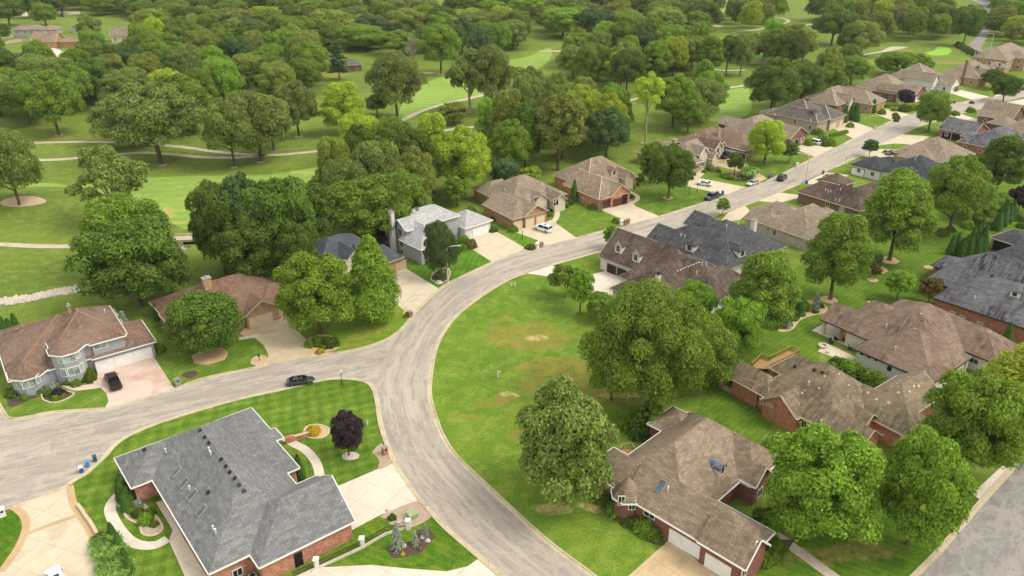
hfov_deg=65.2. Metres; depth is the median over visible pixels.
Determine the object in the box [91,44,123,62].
broadleaf tree
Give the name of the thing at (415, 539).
spruce tree
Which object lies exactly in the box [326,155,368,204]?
broadleaf tree
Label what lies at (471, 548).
gutter
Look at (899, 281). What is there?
broadleaf tree
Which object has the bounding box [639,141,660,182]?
broadleaf tree
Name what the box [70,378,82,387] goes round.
shrub
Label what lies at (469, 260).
lawn
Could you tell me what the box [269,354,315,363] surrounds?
gutter
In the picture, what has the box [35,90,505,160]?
cart path
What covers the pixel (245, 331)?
planting bed
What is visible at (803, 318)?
bed edging
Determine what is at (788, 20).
cart path
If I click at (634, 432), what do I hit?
shrub
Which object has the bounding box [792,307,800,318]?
shrub
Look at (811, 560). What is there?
walkway
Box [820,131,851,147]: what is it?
lawn
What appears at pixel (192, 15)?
broadleaf tree
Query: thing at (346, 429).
broadleaf tree
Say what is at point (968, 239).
arborvitae
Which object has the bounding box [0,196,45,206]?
bunker
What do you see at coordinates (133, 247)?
broadleaf tree
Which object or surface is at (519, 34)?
broadleaf tree
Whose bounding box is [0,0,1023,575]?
ground
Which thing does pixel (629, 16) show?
broadleaf tree
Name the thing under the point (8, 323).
arborvitae
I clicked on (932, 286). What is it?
broadleaf tree
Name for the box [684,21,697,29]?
broadleaf tree
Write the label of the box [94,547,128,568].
ornamental grass
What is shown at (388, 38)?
broadleaf tree
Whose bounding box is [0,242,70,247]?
cart path
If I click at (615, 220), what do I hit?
shrub
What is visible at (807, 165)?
street lamp
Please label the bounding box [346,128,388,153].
broadleaf tree
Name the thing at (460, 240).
shrub
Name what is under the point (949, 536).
kerb
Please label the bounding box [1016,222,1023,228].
shrub
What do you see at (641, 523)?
shrub
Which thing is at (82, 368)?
window
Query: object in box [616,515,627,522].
shrub
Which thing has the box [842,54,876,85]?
broadleaf tree
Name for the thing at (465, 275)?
gutter
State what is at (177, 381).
mailbox
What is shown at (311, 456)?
walkway
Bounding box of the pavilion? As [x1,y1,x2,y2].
[989,229,1023,250]
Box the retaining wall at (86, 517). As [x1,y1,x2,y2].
[76,503,97,535]
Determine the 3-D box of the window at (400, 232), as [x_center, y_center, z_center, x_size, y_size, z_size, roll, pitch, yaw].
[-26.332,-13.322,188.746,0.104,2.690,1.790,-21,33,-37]
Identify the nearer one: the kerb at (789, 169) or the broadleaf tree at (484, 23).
the kerb at (789, 169)
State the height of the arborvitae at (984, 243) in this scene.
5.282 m
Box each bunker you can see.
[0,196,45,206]
[542,50,560,51]
[745,61,765,63]
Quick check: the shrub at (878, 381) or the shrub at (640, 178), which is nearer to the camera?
the shrub at (878, 381)
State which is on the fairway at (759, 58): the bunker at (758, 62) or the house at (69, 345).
the bunker at (758, 62)
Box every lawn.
[0,381,107,416]
[0,509,21,566]
[72,380,392,575]
[150,324,267,387]
[318,307,407,352]
[324,513,476,570]
[406,240,490,287]
[432,274,707,575]
[496,223,537,246]
[551,202,619,236]
[553,253,603,272]
[635,187,710,214]
[697,105,1023,442]
[700,170,755,186]
[745,151,813,177]
[746,202,764,209]
[755,458,978,575]
[781,185,807,194]
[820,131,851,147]
[836,156,866,173]
[850,114,890,127]
[879,144,905,149]
[905,123,939,135]
[948,93,970,102]
[962,109,980,117]
[964,86,991,94]
[982,450,1010,467]
[1015,72,1023,86]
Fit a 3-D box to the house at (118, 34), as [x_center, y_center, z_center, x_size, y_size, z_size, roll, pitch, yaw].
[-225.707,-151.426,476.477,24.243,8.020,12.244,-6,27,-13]
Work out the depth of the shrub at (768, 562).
100.69 m
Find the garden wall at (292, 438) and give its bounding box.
[285,431,308,443]
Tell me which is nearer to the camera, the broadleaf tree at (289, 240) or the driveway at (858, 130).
the broadleaf tree at (289, 240)
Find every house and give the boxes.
[0,303,156,395]
[12,23,77,34]
[31,31,78,47]
[110,27,127,42]
[114,407,355,575]
[148,272,282,339]
[313,233,406,278]
[321,57,362,71]
[385,204,492,264]
[471,174,567,228]
[552,156,638,209]
[586,406,776,575]
[598,228,740,313]
[635,138,719,171]
[646,210,787,273]
[677,127,761,160]
[717,114,808,144]
[719,355,936,456]
[744,201,836,250]
[760,99,846,132]
[796,173,883,214]
[803,85,886,112]
[811,299,1017,387]
[850,155,939,179]
[855,73,926,102]
[891,63,960,92]
[892,137,975,163]
[928,251,1023,341]
[938,117,1023,155]
[942,59,994,86]
[972,42,1023,72]
[977,99,1023,134]
[996,243,1023,259]
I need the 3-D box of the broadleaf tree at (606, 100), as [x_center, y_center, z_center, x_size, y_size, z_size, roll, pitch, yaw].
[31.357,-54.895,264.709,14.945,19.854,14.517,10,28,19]
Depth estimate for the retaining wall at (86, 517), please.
108.51 m
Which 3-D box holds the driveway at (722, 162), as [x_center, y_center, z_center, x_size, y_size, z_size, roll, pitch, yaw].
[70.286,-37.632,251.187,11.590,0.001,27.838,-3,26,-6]
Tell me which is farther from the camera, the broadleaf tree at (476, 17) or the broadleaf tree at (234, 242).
the broadleaf tree at (476, 17)
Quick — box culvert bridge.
[174,233,195,244]
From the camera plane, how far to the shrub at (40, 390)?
136.42 m
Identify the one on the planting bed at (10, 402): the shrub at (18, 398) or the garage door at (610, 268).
the shrub at (18, 398)
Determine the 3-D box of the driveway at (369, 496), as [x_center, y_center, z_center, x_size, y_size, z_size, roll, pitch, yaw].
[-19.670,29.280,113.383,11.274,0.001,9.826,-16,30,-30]
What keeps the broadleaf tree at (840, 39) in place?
on the ground at (28, 270)
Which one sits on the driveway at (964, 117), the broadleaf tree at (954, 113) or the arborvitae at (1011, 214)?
the broadleaf tree at (954, 113)
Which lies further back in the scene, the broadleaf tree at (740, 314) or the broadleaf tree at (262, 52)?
the broadleaf tree at (262, 52)
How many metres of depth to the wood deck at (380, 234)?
195.60 m
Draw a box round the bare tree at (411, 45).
[404,36,418,63]
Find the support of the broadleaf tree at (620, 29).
on the ground at (28, 270)
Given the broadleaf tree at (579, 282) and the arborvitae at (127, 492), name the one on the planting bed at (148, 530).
the arborvitae at (127, 492)
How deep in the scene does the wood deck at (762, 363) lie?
144.12 m
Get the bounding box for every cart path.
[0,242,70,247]
[33,141,262,155]
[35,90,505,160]
[444,49,897,130]
[732,17,789,32]
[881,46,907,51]
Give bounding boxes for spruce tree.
[118,311,128,322]
[389,520,404,554]
[411,530,418,547]
[422,523,428,538]
[598,198,602,211]
[783,320,791,329]
[810,292,820,312]
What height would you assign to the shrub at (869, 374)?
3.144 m
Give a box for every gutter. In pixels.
[0,407,103,420]
[13,484,69,507]
[67,377,396,483]
[104,389,174,408]
[175,364,268,389]
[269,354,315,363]
[316,316,413,355]
[392,462,421,500]
[413,289,440,315]
[421,499,504,575]
[427,273,592,575]
[440,262,492,288]
[493,237,579,262]
[552,250,601,264]
[660,197,720,216]
[766,157,815,180]
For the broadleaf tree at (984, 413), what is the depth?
109.12 m
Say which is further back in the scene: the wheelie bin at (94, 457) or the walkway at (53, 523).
the wheelie bin at (94, 457)
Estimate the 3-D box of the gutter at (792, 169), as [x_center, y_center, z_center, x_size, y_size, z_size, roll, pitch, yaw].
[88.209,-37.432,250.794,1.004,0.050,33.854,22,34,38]
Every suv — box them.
[44,565,64,575]
[533,223,552,232]
[776,173,787,180]
[811,138,821,144]
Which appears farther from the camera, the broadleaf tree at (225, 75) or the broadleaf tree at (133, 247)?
the broadleaf tree at (225, 75)
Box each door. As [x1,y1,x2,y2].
[96,358,114,372]
[115,353,133,366]
[134,347,152,361]
[249,312,272,327]
[294,551,303,567]
[396,260,405,271]
[458,229,463,238]
[473,225,487,236]
[514,220,521,228]
[526,218,533,227]
[537,215,544,223]
[602,200,609,208]
[607,263,615,274]
[613,198,621,206]
[617,267,625,275]
[622,194,627,204]
[669,530,699,559]
[705,555,729,575]
[829,123,835,129]
[851,167,863,176]
[941,131,950,138]
[951,133,960,140]
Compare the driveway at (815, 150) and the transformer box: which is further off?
the driveway at (815, 150)
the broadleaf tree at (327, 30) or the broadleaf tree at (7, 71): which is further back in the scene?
the broadleaf tree at (327, 30)
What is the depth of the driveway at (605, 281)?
178.04 m
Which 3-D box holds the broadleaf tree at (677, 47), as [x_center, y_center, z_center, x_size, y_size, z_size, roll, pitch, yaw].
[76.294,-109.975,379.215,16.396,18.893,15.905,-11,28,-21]
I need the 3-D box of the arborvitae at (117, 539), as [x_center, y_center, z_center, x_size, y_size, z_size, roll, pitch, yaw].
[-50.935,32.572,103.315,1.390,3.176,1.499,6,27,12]
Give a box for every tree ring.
[191,347,227,364]
[303,335,331,349]
[820,296,837,303]
[867,278,878,281]
[882,257,899,263]
[924,265,933,268]
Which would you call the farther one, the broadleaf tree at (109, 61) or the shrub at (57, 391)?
the broadleaf tree at (109, 61)
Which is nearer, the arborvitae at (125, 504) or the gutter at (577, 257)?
the arborvitae at (125, 504)
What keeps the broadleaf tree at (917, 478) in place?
on the lawn at (891, 554)
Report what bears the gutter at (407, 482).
on the ground at (28, 270)
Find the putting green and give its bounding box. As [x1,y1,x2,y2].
[925,47,951,55]
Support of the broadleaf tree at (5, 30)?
on the ground at (28, 270)
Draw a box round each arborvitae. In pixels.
[0,316,6,329]
[5,318,12,327]
[10,313,19,325]
[107,522,115,534]
[113,531,122,545]
[114,477,122,502]
[117,473,130,490]
[119,491,131,511]
[120,547,130,559]
[122,486,134,502]
[124,556,134,570]
[153,302,159,320]
[294,454,304,468]
[296,460,305,480]
[570,179,577,201]
[795,296,804,313]
[843,106,848,122]
[848,103,854,119]
[853,103,860,121]
[872,99,876,112]
[945,234,956,254]
[955,237,966,256]
[956,232,961,249]
[964,235,969,252]
[966,235,975,255]
[970,226,977,237]
[974,234,982,254]
[975,232,978,242]
[977,221,981,235]
[980,226,988,244]
[982,218,985,230]
[982,234,986,252]
[990,209,1003,230]
[1002,201,1009,226]
[1002,322,1013,340]
[1009,203,1013,223]
[1013,200,1017,220]
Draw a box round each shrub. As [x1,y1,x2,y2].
[4,387,20,398]
[13,396,20,401]
[21,394,29,400]
[36,387,44,393]
[42,390,51,396]
[43,382,61,392]
[50,387,67,399]
[51,395,60,401]
[59,392,67,398]
[62,379,70,385]
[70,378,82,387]
[82,373,97,383]
[83,367,96,378]
[126,507,133,513]
[129,507,144,519]
[131,498,144,506]
[136,512,153,526]
[143,507,156,519]
[149,519,159,527]
[154,342,166,353]
[304,339,313,348]
[305,424,321,436]
[312,336,323,347]
[315,348,324,354]
[322,336,339,349]
[387,513,396,521]
[457,235,469,244]
[460,244,467,251]
[463,239,477,249]
[465,205,476,212]
[489,225,497,232]
[508,225,518,232]
[527,244,535,249]
[565,199,573,205]
[587,203,596,209]
[594,490,608,505]
[600,495,612,511]
[606,501,617,519]
[612,217,619,223]
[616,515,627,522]
[618,407,643,435]
[621,516,632,529]
[626,422,650,442]
[626,515,640,531]
[632,516,653,539]
[636,173,644,180]
[643,526,662,542]
[706,164,714,170]
[752,506,772,525]
[760,550,773,569]
[761,510,785,532]
[765,545,777,558]
[768,536,788,556]
[770,550,781,565]
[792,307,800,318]
[803,138,813,145]
[804,301,809,311]
[811,127,823,134]
[817,135,826,141]
[820,141,829,146]
[825,138,835,145]
[827,361,838,368]
[829,357,846,367]
[838,358,856,374]
[844,362,864,378]
[845,122,854,127]
[853,368,872,383]
[861,369,883,387]
[872,374,888,387]
[877,108,885,114]
[892,114,900,119]
[897,104,910,111]
[909,104,916,110]
[936,227,949,237]
[944,226,956,232]
[960,219,974,228]
[966,106,975,112]
[1015,214,1023,221]
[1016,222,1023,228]
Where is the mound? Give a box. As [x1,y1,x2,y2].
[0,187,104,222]
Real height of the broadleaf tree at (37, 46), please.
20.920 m
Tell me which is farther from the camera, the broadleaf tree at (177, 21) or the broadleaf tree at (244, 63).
the broadleaf tree at (177, 21)
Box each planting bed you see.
[6,387,38,406]
[43,392,72,401]
[126,504,160,534]
[181,371,197,377]
[240,327,257,335]
[252,356,267,364]
[305,425,327,436]
[307,347,338,352]
[342,452,358,459]
[372,443,391,468]
[380,501,430,526]
[386,529,434,557]
[432,268,448,281]
[606,513,664,545]
[724,172,752,181]
[779,301,825,330]
[781,539,793,557]
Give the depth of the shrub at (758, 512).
108.19 m
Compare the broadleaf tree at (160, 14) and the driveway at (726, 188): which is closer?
the driveway at (726, 188)
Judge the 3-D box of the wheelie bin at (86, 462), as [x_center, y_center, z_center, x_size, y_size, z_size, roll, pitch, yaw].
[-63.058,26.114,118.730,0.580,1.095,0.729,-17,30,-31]
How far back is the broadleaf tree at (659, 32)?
408.15 m
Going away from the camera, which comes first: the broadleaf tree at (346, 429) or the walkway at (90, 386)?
the broadleaf tree at (346, 429)
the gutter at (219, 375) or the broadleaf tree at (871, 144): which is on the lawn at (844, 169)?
the broadleaf tree at (871, 144)
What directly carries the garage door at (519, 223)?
in the house at (522, 201)
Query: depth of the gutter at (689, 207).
219.04 m
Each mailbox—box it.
[0,506,6,517]
[173,377,180,385]
[381,445,387,455]
[407,310,412,316]
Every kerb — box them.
[0,403,104,418]
[69,378,392,484]
[174,363,266,388]
[316,317,410,354]
[419,501,499,575]
[430,273,596,575]
[439,262,491,288]
[553,251,600,264]
[660,198,715,215]
[768,157,813,179]
[836,151,870,167]
[908,108,980,131]
[910,454,1021,575]
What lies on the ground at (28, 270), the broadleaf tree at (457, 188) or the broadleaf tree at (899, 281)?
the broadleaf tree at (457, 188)
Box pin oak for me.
[344,234,401,322]
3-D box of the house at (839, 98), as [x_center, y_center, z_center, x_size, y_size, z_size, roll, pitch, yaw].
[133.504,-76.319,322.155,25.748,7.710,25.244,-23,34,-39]
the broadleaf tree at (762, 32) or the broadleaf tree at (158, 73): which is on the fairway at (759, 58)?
the broadleaf tree at (762, 32)
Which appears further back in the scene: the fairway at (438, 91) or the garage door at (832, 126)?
the fairway at (438, 91)
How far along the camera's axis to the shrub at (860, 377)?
139.58 m
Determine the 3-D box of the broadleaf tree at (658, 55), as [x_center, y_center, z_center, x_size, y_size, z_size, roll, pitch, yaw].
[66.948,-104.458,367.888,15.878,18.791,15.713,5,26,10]
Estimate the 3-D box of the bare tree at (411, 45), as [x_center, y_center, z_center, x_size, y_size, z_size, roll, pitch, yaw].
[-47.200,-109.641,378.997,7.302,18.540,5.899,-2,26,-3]
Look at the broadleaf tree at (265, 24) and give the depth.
442.24 m
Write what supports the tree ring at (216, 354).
on the lawn at (172, 363)
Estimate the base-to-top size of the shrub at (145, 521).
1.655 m
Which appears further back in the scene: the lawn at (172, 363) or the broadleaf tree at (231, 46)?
the broadleaf tree at (231, 46)
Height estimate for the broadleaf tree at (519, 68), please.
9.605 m
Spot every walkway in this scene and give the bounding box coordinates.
[0,506,29,571]
[26,513,81,534]
[62,382,102,390]
[66,485,100,568]
[104,494,169,549]
[239,334,259,339]
[282,438,324,475]
[550,212,559,223]
[630,192,639,202]
[695,169,703,176]
[776,531,839,575]
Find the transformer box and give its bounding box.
[406,508,418,521]
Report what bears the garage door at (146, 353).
in the house at (69, 345)
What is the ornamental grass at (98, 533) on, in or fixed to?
on the lawn at (296, 410)
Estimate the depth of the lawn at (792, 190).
231.92 m
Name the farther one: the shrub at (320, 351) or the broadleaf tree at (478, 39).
the broadleaf tree at (478, 39)
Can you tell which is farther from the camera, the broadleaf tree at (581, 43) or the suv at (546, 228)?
the broadleaf tree at (581, 43)
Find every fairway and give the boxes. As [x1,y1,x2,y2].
[18,166,330,229]
[399,48,551,118]
[705,88,751,121]
[750,53,770,61]
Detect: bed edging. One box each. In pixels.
[41,390,74,402]
[123,503,163,536]
[251,355,268,365]
[303,424,329,438]
[431,268,450,282]
[776,300,827,331]
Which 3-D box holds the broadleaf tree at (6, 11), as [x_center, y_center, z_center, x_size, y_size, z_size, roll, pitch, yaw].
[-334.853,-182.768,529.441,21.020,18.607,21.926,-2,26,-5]
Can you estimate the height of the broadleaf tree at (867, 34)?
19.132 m
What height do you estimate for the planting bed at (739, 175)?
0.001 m
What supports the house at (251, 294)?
on the ground at (28, 270)
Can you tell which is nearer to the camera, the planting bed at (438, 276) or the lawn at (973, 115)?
the planting bed at (438, 276)
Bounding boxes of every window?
[16,382,22,388]
[21,379,36,389]
[35,374,41,384]
[56,357,63,363]
[60,368,67,376]
[62,354,76,363]
[67,365,81,376]
[79,361,84,372]
[93,342,107,350]
[232,566,242,575]
[398,225,402,236]
[553,198,558,205]
[617,496,625,505]
[628,500,635,509]
[643,511,654,520]
[756,486,762,499]
[801,419,806,427]
[886,365,892,372]
[969,358,978,364]
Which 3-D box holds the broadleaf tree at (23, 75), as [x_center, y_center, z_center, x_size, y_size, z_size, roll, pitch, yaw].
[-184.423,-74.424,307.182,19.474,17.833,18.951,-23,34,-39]
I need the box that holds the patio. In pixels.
[818,343,854,359]
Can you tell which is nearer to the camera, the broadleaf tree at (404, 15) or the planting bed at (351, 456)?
the planting bed at (351, 456)
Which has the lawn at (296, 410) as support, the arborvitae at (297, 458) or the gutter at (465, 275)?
the arborvitae at (297, 458)
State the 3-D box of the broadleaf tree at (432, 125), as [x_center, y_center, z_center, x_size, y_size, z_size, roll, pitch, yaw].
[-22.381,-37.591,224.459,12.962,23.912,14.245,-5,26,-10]
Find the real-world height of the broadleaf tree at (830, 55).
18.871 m
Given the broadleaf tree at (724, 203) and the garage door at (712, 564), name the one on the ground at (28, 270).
the broadleaf tree at (724, 203)
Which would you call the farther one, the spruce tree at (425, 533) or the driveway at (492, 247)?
the driveway at (492, 247)
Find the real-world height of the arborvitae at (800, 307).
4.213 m
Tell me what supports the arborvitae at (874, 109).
on the ground at (28, 270)
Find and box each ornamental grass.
[86,533,113,552]
[88,531,107,544]
[89,539,122,561]
[93,555,122,575]
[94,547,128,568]
[97,530,124,548]
[100,556,138,575]
[105,542,129,558]
[119,567,140,575]
[739,168,754,177]
[748,167,759,175]
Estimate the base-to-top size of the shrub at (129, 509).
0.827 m
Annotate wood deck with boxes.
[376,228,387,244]
[620,442,634,453]
[751,345,799,373]
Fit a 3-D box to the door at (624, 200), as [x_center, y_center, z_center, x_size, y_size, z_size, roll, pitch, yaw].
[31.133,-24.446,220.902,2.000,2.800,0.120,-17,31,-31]
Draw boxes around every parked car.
[286,375,314,386]
[696,180,712,186]
[746,179,759,185]
[885,150,894,155]
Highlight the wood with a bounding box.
[27,0,1023,40]
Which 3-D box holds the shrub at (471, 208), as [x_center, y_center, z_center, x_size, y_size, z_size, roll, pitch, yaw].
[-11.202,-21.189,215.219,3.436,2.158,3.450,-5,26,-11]
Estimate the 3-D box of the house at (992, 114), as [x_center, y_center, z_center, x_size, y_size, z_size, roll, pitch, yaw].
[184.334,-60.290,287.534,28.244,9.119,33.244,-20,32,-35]
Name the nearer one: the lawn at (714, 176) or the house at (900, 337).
the house at (900, 337)
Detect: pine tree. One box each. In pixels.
[326,41,350,79]
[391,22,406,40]
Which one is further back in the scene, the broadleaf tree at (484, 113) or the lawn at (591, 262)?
the broadleaf tree at (484, 113)
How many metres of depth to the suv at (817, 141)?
274.44 m
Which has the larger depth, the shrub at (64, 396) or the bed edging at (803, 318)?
the bed edging at (803, 318)
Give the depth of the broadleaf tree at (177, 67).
331.96 m
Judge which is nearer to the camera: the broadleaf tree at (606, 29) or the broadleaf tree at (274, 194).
the broadleaf tree at (274, 194)
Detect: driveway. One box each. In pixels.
[0,488,98,575]
[93,357,173,407]
[156,501,205,575]
[251,316,314,362]
[304,559,496,575]
[338,463,416,529]
[383,269,438,311]
[470,231,523,261]
[514,220,574,244]
[527,265,620,295]
[602,201,658,224]
[629,541,718,575]
[686,176,744,194]
[717,158,766,180]
[722,206,749,220]
[760,192,797,201]
[797,144,832,156]
[803,172,847,183]
[834,120,873,137]
[863,149,893,157]
[876,109,909,119]
[881,134,929,144]
[952,90,987,99]
[953,114,977,121]
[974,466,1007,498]
[1008,99,1023,104]
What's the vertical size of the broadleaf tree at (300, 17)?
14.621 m
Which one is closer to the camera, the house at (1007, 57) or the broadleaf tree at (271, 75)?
the broadleaf tree at (271, 75)
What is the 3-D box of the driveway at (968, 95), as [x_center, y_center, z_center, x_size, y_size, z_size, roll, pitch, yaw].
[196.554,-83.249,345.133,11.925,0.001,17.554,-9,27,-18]
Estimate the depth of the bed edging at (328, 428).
126.66 m
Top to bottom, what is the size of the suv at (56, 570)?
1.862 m
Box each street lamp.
[446,245,460,281]
[797,152,809,182]
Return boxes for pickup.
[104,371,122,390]
[704,191,720,200]
[720,151,729,158]
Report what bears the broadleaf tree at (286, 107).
on the ground at (28, 270)
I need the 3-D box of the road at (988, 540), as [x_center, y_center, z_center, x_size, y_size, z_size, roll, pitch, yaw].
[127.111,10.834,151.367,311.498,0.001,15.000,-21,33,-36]
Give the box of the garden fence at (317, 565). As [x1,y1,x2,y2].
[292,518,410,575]
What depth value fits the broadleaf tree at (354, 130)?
229.25 m
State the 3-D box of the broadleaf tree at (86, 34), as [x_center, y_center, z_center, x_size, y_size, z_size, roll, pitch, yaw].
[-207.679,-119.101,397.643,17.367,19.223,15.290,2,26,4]
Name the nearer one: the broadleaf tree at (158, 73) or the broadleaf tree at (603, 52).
the broadleaf tree at (158, 73)
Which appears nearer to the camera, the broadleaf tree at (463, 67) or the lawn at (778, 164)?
the lawn at (778, 164)
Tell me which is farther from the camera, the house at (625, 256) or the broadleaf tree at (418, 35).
the broadleaf tree at (418, 35)
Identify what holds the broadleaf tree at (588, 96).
on the ground at (28, 270)
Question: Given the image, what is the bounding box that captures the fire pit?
[818,343,827,348]
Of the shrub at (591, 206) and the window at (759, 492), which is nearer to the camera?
the window at (759, 492)
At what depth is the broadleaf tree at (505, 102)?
248.14 m
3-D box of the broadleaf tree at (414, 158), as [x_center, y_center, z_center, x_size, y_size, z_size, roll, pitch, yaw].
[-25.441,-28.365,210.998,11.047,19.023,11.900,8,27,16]
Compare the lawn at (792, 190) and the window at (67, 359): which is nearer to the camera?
the window at (67, 359)
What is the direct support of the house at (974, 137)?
on the ground at (28, 270)
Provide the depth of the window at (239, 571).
99.01 m
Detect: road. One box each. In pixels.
[0,333,399,509]
[21,11,79,15]
[377,90,1023,575]
[920,461,1023,575]
[967,0,990,51]
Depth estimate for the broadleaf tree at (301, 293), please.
147.69 m
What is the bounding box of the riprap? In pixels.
[0,246,186,304]
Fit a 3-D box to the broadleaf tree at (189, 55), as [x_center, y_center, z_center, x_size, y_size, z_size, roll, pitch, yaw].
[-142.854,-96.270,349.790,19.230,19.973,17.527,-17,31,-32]
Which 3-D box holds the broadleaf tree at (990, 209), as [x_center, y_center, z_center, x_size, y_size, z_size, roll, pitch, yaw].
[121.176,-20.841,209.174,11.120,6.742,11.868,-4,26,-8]
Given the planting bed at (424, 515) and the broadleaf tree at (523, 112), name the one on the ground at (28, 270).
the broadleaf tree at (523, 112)
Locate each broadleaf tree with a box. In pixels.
[0,0,24,25]
[0,22,11,39]
[0,34,5,47]
[0,47,14,55]
[0,49,15,72]
[0,66,17,80]
[0,74,9,115]
[0,80,40,124]
[0,125,44,204]
[8,70,55,116]
[11,51,51,72]
[11,52,63,80]
[13,68,86,134]
[14,0,40,17]
[21,39,56,57]
[28,2,59,25]
[42,0,74,13]
[52,57,73,68]
[57,64,93,111]
[58,47,91,62]
[63,212,183,307]
[64,143,150,201]
[72,57,107,101]
[74,14,102,31]
[74,40,101,61]
[75,28,107,47]
[78,191,168,232]
[84,93,153,145]
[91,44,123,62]
[92,53,124,72]
[96,68,141,99]
[98,80,208,164]
[115,45,142,65]
[116,38,139,47]
[116,66,147,87]
[123,51,162,81]
[125,21,142,38]
[128,9,153,24]
[128,23,148,38]
[128,31,160,46]
[137,37,171,52]
[139,8,169,20]
[143,16,164,31]
[143,72,215,113]
[146,67,178,80]
[146,251,196,293]
[147,29,163,33]
[152,49,180,65]
[156,61,192,77]
[158,31,179,45]
[161,287,244,354]
[162,18,174,24]
[164,15,196,32]
[166,44,202,79]
[169,19,202,42]
[169,41,186,49]
[184,27,217,48]
[184,65,218,104]
[184,179,238,274]
[186,12,204,25]
[195,13,223,29]
[195,99,259,166]
[200,45,230,60]
[201,55,245,99]
[206,30,221,39]
[206,38,220,46]
[209,171,270,270]
[212,26,235,38]
[215,36,257,59]
[216,217,284,276]
[219,16,264,24]
[222,17,241,31]
[222,90,292,161]
[229,52,261,87]
[234,19,266,36]
[235,174,319,253]
[242,29,264,48]
[248,57,288,87]
[252,46,278,60]
[254,59,295,93]
[259,22,269,30]
[260,30,273,43]
[261,42,289,61]
[263,93,292,149]
[266,12,286,31]
[269,223,318,269]
[270,27,297,47]
[270,249,360,333]
[273,80,318,135]
[278,15,307,30]
[280,22,309,43]
[284,35,312,60]
[288,41,330,86]
[289,57,323,88]
[291,35,315,80]
[292,15,307,19]
[301,17,344,45]
[305,182,338,240]
[306,173,339,213]
[308,29,322,46]
[310,8,356,43]
[315,135,349,175]
[318,81,366,126]
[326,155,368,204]
[327,171,412,237]
[330,409,363,454]
[334,23,384,49]
[334,113,385,140]
[343,124,368,151]
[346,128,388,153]
[348,137,401,175]
[351,13,381,19]
[355,14,393,32]
[363,50,427,117]
[364,94,388,115]
[365,167,432,219]
[370,115,411,142]
[372,29,421,51]
[386,7,426,32]
[392,144,436,198]
[393,127,439,184]
[414,24,435,44]
[415,22,461,73]
[416,112,453,193]
[422,220,460,277]
[423,5,460,23]
[426,11,457,24]
[432,124,492,182]
[438,101,468,123]
[441,178,469,205]
[444,47,492,112]
[445,22,464,58]
[454,16,476,54]
[457,10,490,26]
[466,30,494,50]
[470,44,516,98]
[474,97,504,140]
[476,25,491,34]
[477,20,492,29]
[486,119,533,160]
[487,88,521,141]
[488,9,507,24]
[489,21,511,49]
[489,158,520,179]
[500,19,528,49]
[505,8,531,45]
[506,0,546,14]
[509,99,540,167]
[511,66,522,78]
[512,65,547,87]
[512,72,541,99]
[515,373,620,509]
[518,166,541,177]
[519,93,540,116]
[530,92,588,170]
[536,84,562,106]
[540,7,580,37]
[544,71,566,89]
[546,264,580,296]
[550,83,568,91]
[552,45,581,78]
[561,114,583,158]
[562,32,589,51]
[564,26,586,37]
[566,269,594,313]
[568,84,599,144]
[570,75,596,99]
[572,44,601,77]
[573,7,615,32]
[576,40,600,56]
[576,274,715,406]
[583,42,611,79]
[584,92,629,150]
[585,106,631,158]
[586,29,611,48]
[586,291,613,318]
[587,333,634,400]
[592,20,612,31]
[601,82,634,123]
[603,23,632,36]
[603,225,618,241]
[604,48,634,86]
[606,47,648,89]
[609,20,630,51]
[609,40,639,81]
[611,10,644,24]
[616,35,642,54]
[629,23,658,53]
[630,18,646,30]
[632,71,665,143]
[637,400,663,427]
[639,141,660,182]
[644,14,662,30]
[644,39,673,77]
[645,6,686,27]
[648,72,705,127]
[648,142,696,197]
[656,28,663,37]
[658,35,673,70]
[661,25,688,67]
[662,24,683,30]
[666,36,691,75]
[670,93,708,132]
[672,278,720,316]
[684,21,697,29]
[684,313,738,390]
[685,35,703,69]
[685,76,729,122]
[690,21,709,64]
[692,59,714,80]
[694,70,730,115]
[696,35,726,66]
[714,295,769,351]
[716,198,729,213]
[721,34,738,74]
[726,152,744,175]
[726,248,804,343]
[729,33,757,75]
[741,32,762,63]
[742,58,802,108]
[747,119,786,163]
[757,28,783,57]
[758,29,770,57]
[762,421,890,544]
[763,18,783,53]
[775,22,818,62]
[777,29,808,61]
[781,141,799,160]
[791,59,827,98]
[798,210,874,299]
[811,4,860,44]
[815,46,845,68]
[820,62,848,88]
[836,24,854,46]
[838,43,862,81]
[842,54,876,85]
[843,20,885,51]
[859,166,940,260]
[861,139,878,155]
[865,253,883,266]
[870,263,882,278]
[874,50,917,72]
[874,424,980,551]
[885,269,916,299]
[898,89,914,104]
[914,89,952,130]
[915,53,937,68]
[916,367,1023,476]
[917,277,943,302]
[926,154,999,231]
[949,4,987,42]
[949,110,960,116]
[958,198,1000,219]
[970,342,1023,382]
[977,134,1023,187]
[980,68,1004,86]
[991,74,1023,101]
[992,192,1017,207]
[1008,184,1023,212]
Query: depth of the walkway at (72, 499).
110.59 m
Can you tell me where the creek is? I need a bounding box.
[0,246,189,306]
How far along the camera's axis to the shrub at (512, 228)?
202.77 m
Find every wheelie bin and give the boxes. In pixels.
[78,465,83,472]
[84,459,89,467]
[91,454,96,461]
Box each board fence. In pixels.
[1,34,28,38]
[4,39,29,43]
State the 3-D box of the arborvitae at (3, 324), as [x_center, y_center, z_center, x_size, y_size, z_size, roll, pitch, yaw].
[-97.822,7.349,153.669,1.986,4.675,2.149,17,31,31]

